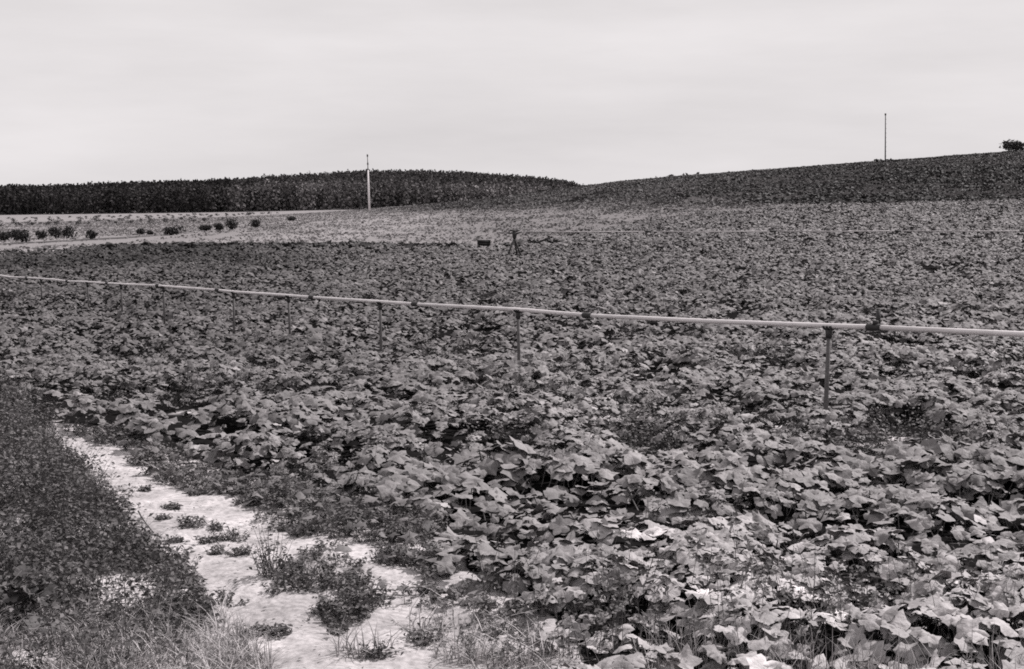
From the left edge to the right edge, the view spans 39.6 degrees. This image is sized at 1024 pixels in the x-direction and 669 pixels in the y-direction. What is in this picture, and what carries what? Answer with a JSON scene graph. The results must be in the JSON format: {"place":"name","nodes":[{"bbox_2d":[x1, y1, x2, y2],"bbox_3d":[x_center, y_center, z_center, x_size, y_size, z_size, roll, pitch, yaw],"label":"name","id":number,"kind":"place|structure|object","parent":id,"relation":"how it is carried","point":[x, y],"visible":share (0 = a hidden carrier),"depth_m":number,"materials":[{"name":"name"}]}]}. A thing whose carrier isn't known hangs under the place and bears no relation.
{"place":"outdoors","nodes":[
{"label":"outdoors","id":0,"kind":"place"},
{"bbox_2d":[0,152,1023,668],"bbox_3d":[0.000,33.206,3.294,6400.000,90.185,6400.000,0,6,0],"label":"ground","id":1,"kind":"structure","parent":0,"point":[288,606],"depth_m":12.47,"materials":[{"name":"beige soil"}]},
{"bbox_2d":[0,231,12,240],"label":"shrub","id":2,"kind":"object","parent":1,"relation":"on","point":[4,235],"visible":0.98,"depth_m":120.91,"materials":[{"name":"black plant"}]},
{"bbox_2d":[10,229,19,239],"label":"shrub","id":3,"kind":"object","parent":1,"relation":"on","point":[14,232],"visible":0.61,"depth_m":120.64,"materials":[{"name":"black plant"}]},
{"bbox_2d":[15,229,32,241],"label":"shrub","id":4,"kind":"object","parent":1,"relation":"on","point":[22,236],"visible":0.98,"depth_m":117.49,"materials":[{"name":"black plant"}]},
{"bbox_2d":[0,564,48,615],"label":"broad leaf plant","id":5,"kind":"object","parent":1,"relation":"on","point":[19,570],"visible":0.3,"depth_m":8.68,"materials":[{"name":"plant"}]},
{"bbox_2d":[0,564,53,588],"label":"broad leaf plant","id":6,"kind":"object","parent":1,"relation":"on","point":[37,574],"visible":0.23,"depth_m":8.84,"materials":[{"name":"plant"}]},
{"bbox_2d":[0,583,56,633],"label":"broad leaf plant","id":7,"kind":"object","parent":1,"relation":"on","point":[15,597],"visible":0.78,"depth_m":8.19,"materials":[{"name":"plant"}]},
{"bbox_2d":[34,230,47,239],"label":"shrub","id":8,"kind":"object","parent":1,"relation":"on","point":[42,234],"visible":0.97,"depth_m":124.04,"materials":[{"name":"black plant"}]},
{"bbox_2d":[48,227,63,237],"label":"shrub","id":9,"kind":"object","parent":1,"relation":"on","point":[51,230],"visible":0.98,"depth_m":127.16,"materials":[{"name":"black plant"}]},
{"bbox_2d":[62,225,77,237],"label":"shrub","id":10,"kind":"object","parent":1,"relation":"on","point":[66,232],"visible":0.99,"depth_m":126.25,"materials":[{"name":"black plant"}]},
{"bbox_2d":[85,282,89,311],"bbox_3d":[-11.143,-0.787,37.390,0.100,1.199,0.122,-4,7,-33],"label":"pipe post","id":11,"kind":"object","parent":1,"relation":"on","point":[87,285],"visible":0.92,"depth_m":37.35,"materials":[{"name":"metal"}]},
{"bbox_2d":[85,230,97,238],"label":"shrub","id":12,"kind":"object","parent":1,"relation":"on","point":[91,234],"visible":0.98,"depth_m":122.08,"materials":[{"name":"black plant"}]},
{"bbox_2d":[119,284,122,320],"bbox_3d":[-9.612,-0.624,35.039,0.100,1.248,0.122,-4,7,-33],"label":"pipe post","id":13,"kind":"object","parent":1,"relation":"on","point":[121,286],"visible":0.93,"depth_m":35.00,"materials":[{"name":"metal"}]},
{"bbox_2d":[0,350,249,668],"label":"bank weeds","id":14,"kind":"object","parent":1,"relation":"on","point":[26,444],"visible":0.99,"depth_m":9.88,"materials":[{"name":"grey plant"}]},
{"bbox_2d":[136,228,145,234],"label":"shrub","id":15,"kind":"object","parent":1,"relation":"on","point":[140,230],"visible":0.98,"depth_m":131.98,"materials":[{"name":"black plant"}]},
{"bbox_2d":[133,484,154,492],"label":"weed","id":16,"kind":"object","parent":1,"relation":"on","point":[145,488],"visible":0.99,"depth_m":12.65,"materials":[{"name":"grey plant"}]},
{"bbox_2d":[153,513,172,520],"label":"weed","id":17,"kind":"object","parent":1,"relation":"on","point":[163,517],"visible":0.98,"depth_m":11.48,"materials":[{"name":"grey plant"}]},
{"bbox_2d":[161,286,165,327],"bbox_3d":[-7.938,-0.455,32.470,0.100,1.305,0.122,-4,7,-33],"label":"pipe post","id":18,"kind":"object","parent":1,"relation":"on","point":[163,291],"visible":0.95,"depth_m":32.43,"materials":[{"name":"metal"}]},
{"bbox_2d":[159,501,181,509],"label":"weed","id":19,"kind":"object","parent":1,"relation":"on","point":[174,506],"visible":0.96,"depth_m":11.87,"materials":[{"name":"grey plant"}]},
{"bbox_2d":[162,225,185,234],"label":"shrub","id":20,"kind":"object","parent":1,"relation":"on","point":[171,230],"visible":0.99,"depth_m":126.92,"materials":[{"name":"black plant"}]},
{"bbox_2d":[165,534,190,544],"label":"weed","id":21,"kind":"object","parent":1,"relation":"on","point":[178,539],"visible":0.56,"depth_m":10.81,"materials":[{"name":"grey plant"}]},
{"bbox_2d":[174,513,212,528],"bbox_3d":[-2.515,1.477,11.252,0.326,0.128,0.289,0,6,0],"label":"weed","id":22,"kind":"object","parent":1,"relation":"on","point":[189,522],"visible":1,"depth_m":11.27,"materials":[{"name":"grey plant"}]},
{"bbox_2d":[198,224,211,230],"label":"shrub","id":23,"kind":"object","parent":1,"relation":"on","point":[205,227],"visible":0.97,"depth_m":138.95,"materials":[{"name":"black plant"}]},
{"bbox_2d":[192,533,221,544],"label":"weed","id":24,"kind":"object","parent":1,"relation":"on","point":[204,540],"visible":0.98,"depth_m":10.81,"materials":[{"name":"grey plant"}]},
{"bbox_2d":[204,542,227,554],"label":"weed","id":25,"kind":"object","parent":1,"relation":"on","point":[216,551],"visible":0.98,"depth_m":10.43,"materials":[{"name":"grey plant"}]},
{"bbox_2d":[206,519,225,530],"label":"weed","id":26,"kind":"object","parent":1,"relation":"on","point":[213,524],"visible":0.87,"depth_m":11.19,"materials":[{"name":"grey plant"}]},
{"bbox_2d":[213,222,223,231],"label":"shrub","id":27,"kind":"object","parent":1,"relation":"on","point":[218,226],"visible":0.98,"depth_m":135.93,"materials":[{"name":"black plant"}]},
{"bbox_2d":[188,583,249,606],"bbox_3d":[-1.879,1.672,9.111,0.353,0.163,0.360,4,7,32],"label":"weed","id":28,"kind":"object","parent":1,"relation":"on","point":[206,597],"visible":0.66,"depth_m":9.12,"materials":[{"name":"grey plant"}]},
{"bbox_2d":[224,217,238,228],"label":"shrub","id":29,"kind":"object","parent":1,"relation":"on","point":[231,223],"visible":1,"depth_m":141.48,"materials":[{"name":"black plant"}]},
{"bbox_2d":[230,292,235,332],"bbox_3d":[-5.660,-0.190,28.978,0.100,1.373,0.122,-4,7,-33],"label":"pipe post","id":30,"kind":"object","parent":1,"relation":"on","point":[233,295],"visible":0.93,"depth_m":28.93,"materials":[{"name":"metal"}]},
{"bbox_2d":[204,521,263,541],"bbox_3d":[-2.140,1.514,10.850,0.484,0.172,0.270,0,6,0],"label":"weed","id":31,"kind":"object","parent":1,"relation":"on","point":[234,533],"visible":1,"depth_m":10.85,"materials":[{"name":"grey plant"}]},
{"bbox_2d":[213,543,256,556],"bbox_3d":[-2.017,1.581,10.357,0.324,0.111,0.183,-1,6,-13],"label":"weed","id":32,"kind":"object","parent":1,"relation":"on","point":[236,551],"visible":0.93,"depth_m":10.36,"materials":[{"name":"grey plant"}]},
{"bbox_2d":[248,217,260,226],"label":"shrub","id":33,"kind":"object","parent":1,"relation":"on","point":[255,223],"visible":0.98,"depth_m":147.46,"materials":[{"name":"black plant"}]},
{"bbox_2d":[232,621,290,639],"bbox_3d":[-1.497,1.749,8.448,0.316,0.115,0.298,-3,6,-25],"label":"weed","id":34,"kind":"object","parent":1,"relation":"on","point":[260,629],"visible":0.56,"depth_m":8.43,"materials":[{"name":"grey plant"}]},
{"bbox_2d":[64,433,469,668],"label":"leaf litter","id":35,"kind":"object","parent":1,"relation":"on","point":[430,665],"visible":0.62,"depth_m":9.62,"materials":[{"name":"plant"}]},
{"bbox_2d":[244,524,296,579],"bbox_3d":[-1.634,1.458,9.597,0.376,0.395,0.313,4,7,33],"label":"weed","id":36,"kind":"object","parent":1,"relation":"on","point":[269,568],"visible":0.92,"depth_m":9.61,"materials":[{"name":"grey plant"}]},
{"bbox_2d":[261,620,292,638],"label":"weed","id":37,"kind":"object","parent":1,"relation":"on","point":[278,630],"visible":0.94,"depth_m":8.37,"materials":[{"name":"grey plant"}]},
{"bbox_2d":[285,295,290,333],"bbox_3d":[-4.189,-0.049,26.720,0.100,1.378,0.122,-4,7,-33],"label":"pipe post","id":38,"kind":"object","parent":1,"relation":"on","point":[288,298],"visible":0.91,"depth_m":26.67,"materials":[{"name":"metal"}]},
{"bbox_2d":[0,168,581,214],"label":"forest","id":39,"kind":"object","parent":1,"relation":"on","point":[326,190],"visible":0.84,"depth_m":600.88,"materials":[{"name":"black plant"}]},
{"bbox_2d":[286,216,295,220],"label":"shrub","id":40,"kind":"object","parent":1,"relation":"on","point":[292,218],"visible":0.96,"depth_m":181.13,"materials":[{"name":"black plant"}]},
{"bbox_2d":[46,417,565,668],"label":"verge weeds","id":41,"kind":"object","parent":1,"relation":"on","point":[324,508],"visible":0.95,"depth_m":11.22,"materials":[{"name":"grey plant"}]},
{"bbox_2d":[261,541,366,596],"bbox_3d":[-1.329,1.579,9.743,0.640,0.203,1.179,0,6,0],"label":"weed patch","id":42,"kind":"object","parent":1,"relation":"on","point":[292,571],"visible":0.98,"depth_m":9.57,"materials":[{"name":"grey plant"}]},
{"bbox_2d":[79,237,557,252],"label":"crop margin","id":43,"kind":"object","parent":1,"relation":"on","point":[109,245],"visible":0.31,"depth_m":83.36,"materials":[{"name":"grey plant"}]},
{"bbox_2d":[325,566,374,597],"bbox_3d":[-1.091,1.632,9.448,0.361,0.153,0.684,0,6,0],"label":"weed patch","id":44,"kind":"object","parent":1,"relation":"on","point":[355,576],"visible":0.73,"depth_m":9.41,"materials":[{"name":"grey plant"}]},
{"bbox_2d":[305,576,395,635],"bbox_3d":[-1.032,1.669,8.872,0.465,0.208,1.080,2,6,19],"label":"weed patch","id":45,"kind":"object","parent":1,"relation":"on","point":[356,604],"visible":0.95,"depth_m":8.79,"materials":[{"name":"grey plant"}]},
{"bbox_2d":[367,154,370,210],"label":"utility pole","id":46,"kind":"object","parent":1,"relation":"on","point":[369,207],"visible":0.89,"depth_m":223.69,"materials":[{"name":"concrete"}]},
{"bbox_2d":[376,302,382,357],"bbox_3d":[-2.184,0.149,23.646,0.100,1.398,0.122,-4,7,-33],"label":"pipe post","id":47,"kind":"object","parent":1,"relation":"on","point":[380,305],"visible":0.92,"depth_m":23.60,"materials":[{"name":"metal"}]},
{"bbox_2d":[356,634,403,659],"bbox_3d":[-0.751,1.793,8.123,0.284,0.127,0.214,0,6,0],"label":"weed","id":48,"kind":"object","parent":1,"relation":"on","point":[375,653],"visible":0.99,"depth_m":8.09,"materials":[{"name":"grey plant"}]},
{"bbox_2d":[0,200,788,253],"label":"meadow","id":49,"kind":"structure","parent":1,"relation":"on","point":[184,224],"depth_m":137.50,"materials":[{"name":"grey plant"}]},
{"bbox_2d":[391,618,466,646],"bbox_3d":[-0.477,1.757,8.219,0.303,0.156,0.524,-3,7,-30],"label":"weed","id":50,"kind":"object","parent":1,"relation":"on","point":[420,634],"visible":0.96,"depth_m":8.32,"materials":[{"name":"grey plant"}]},
{"bbox_2d":[477,240,490,246],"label":"field crate","id":51,"kind":"object","parent":1,"relation":"on","point":[487,243],"visible":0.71,"depth_m":78.64,"materials":[{"name":"black plastic"}]},
{"bbox_2d":[0,336,1023,668],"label":"squash crop","id":52,"kind":"object","parent":1,"relation":"on","point":[924,474],"visible":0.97,"depth_m":12.75,"materials":[{"name":"grey plant"}]},
{"bbox_2d":[0,198,1023,366],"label":"squash crop","id":53,"kind":"object","parent":1,"relation":"on","point":[964,292],"visible":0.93,"depth_m":44.34,"materials":[{"name":"plant"}]},
{"bbox_2d":[1,312,1023,668],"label":"crop weeds","id":54,"kind":"object","parent":1,"relation":"on","point":[857,586],"visible":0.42,"depth_m":11.29,"materials":[{"name":"grey plant"}]},
{"bbox_2d":[507,230,522,259],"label":"tripod sprinkler","id":55,"kind":"object","parent":1,"relation":"on","point":[514,233],"visible":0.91,"depth_m":67.83,"materials":[{"name":"metal"}]},
{"bbox_2d":[513,309,521,381],"bbox_3d":[0.088,0.356,20.164,0.100,1.433,0.122,-4,7,-33],"label":"pipe post","id":56,"kind":"object","parent":1,"relation":"on","point":[518,313],"visible":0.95,"depth_m":20.11,"materials":[{"name":"metal"}]},
{"bbox_2d":[616,232,617,252],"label":"pipe stake","id":57,"kind":"object","parent":1,"relation":"on","point":[616,241],"visible":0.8,"depth_m":67.88,"materials":[{"name":"metal"}]},
{"bbox_2d":[523,230,1023,232],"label":"irrigation pipe","id":58,"kind":"object","parent":57,"relation":"on","point":[647,231],"visible":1,"depth_m":67.83,"materials":[{"name":"metal"}]},
{"bbox_2d":[360,150,1023,235],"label":"hill vegetation","id":59,"kind":"object","parent":1,"relation":"on","point":[597,191],"visible":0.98,"depth_m":180.35,"materials":[{"name":"grey plant"}]},
{"bbox_2d":[822,326,834,442],"bbox_3d":[3.363,0.669,15.155,0.100,1.540,0.122,-4,7,-33],"label":"pipe post","id":60,"kind":"object","parent":1,"relation":"on","point":[829,332],"visible":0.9,"depth_m":15.11,"materials":[{"name":"metal"}]},
{"bbox_2d":[0,275,1023,336],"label":"irrigation pipe","id":61,"kind":"object","parent":60,"relation":"on","point":[876,325],"visible":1,"depth_m":17.55,"materials":[{"name":"metal"}]},
{"bbox_2d":[885,113,886,158],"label":"skyline pole","id":62,"kind":"object","parent":1,"relation":"on","point":[885,135],"visible":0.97,"depth_m":273.46,"materials":[{"name":"grey wood"}]},
{"bbox_2d":[999,139,1023,150],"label":"skyline bush","id":63,"kind":"object","parent":1,"relation":"on","point":[1011,145],"visible":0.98,"depth_m":270.93,"materials":[{"name":"black plant"}]},
{"bbox_2d":[0,583,1023,668],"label":"grass","id":64,"kind":"structure","parent":0,"point":[243,651],"depth_m":8.00,"materials":[{"name":"plant"}]},
{"bbox_2d":[0,0,1023,185],"label":"sky","id":65,"kind":"structure","parent":0,"point":[585,92],"materials":[{"name":"white"}]}
]}

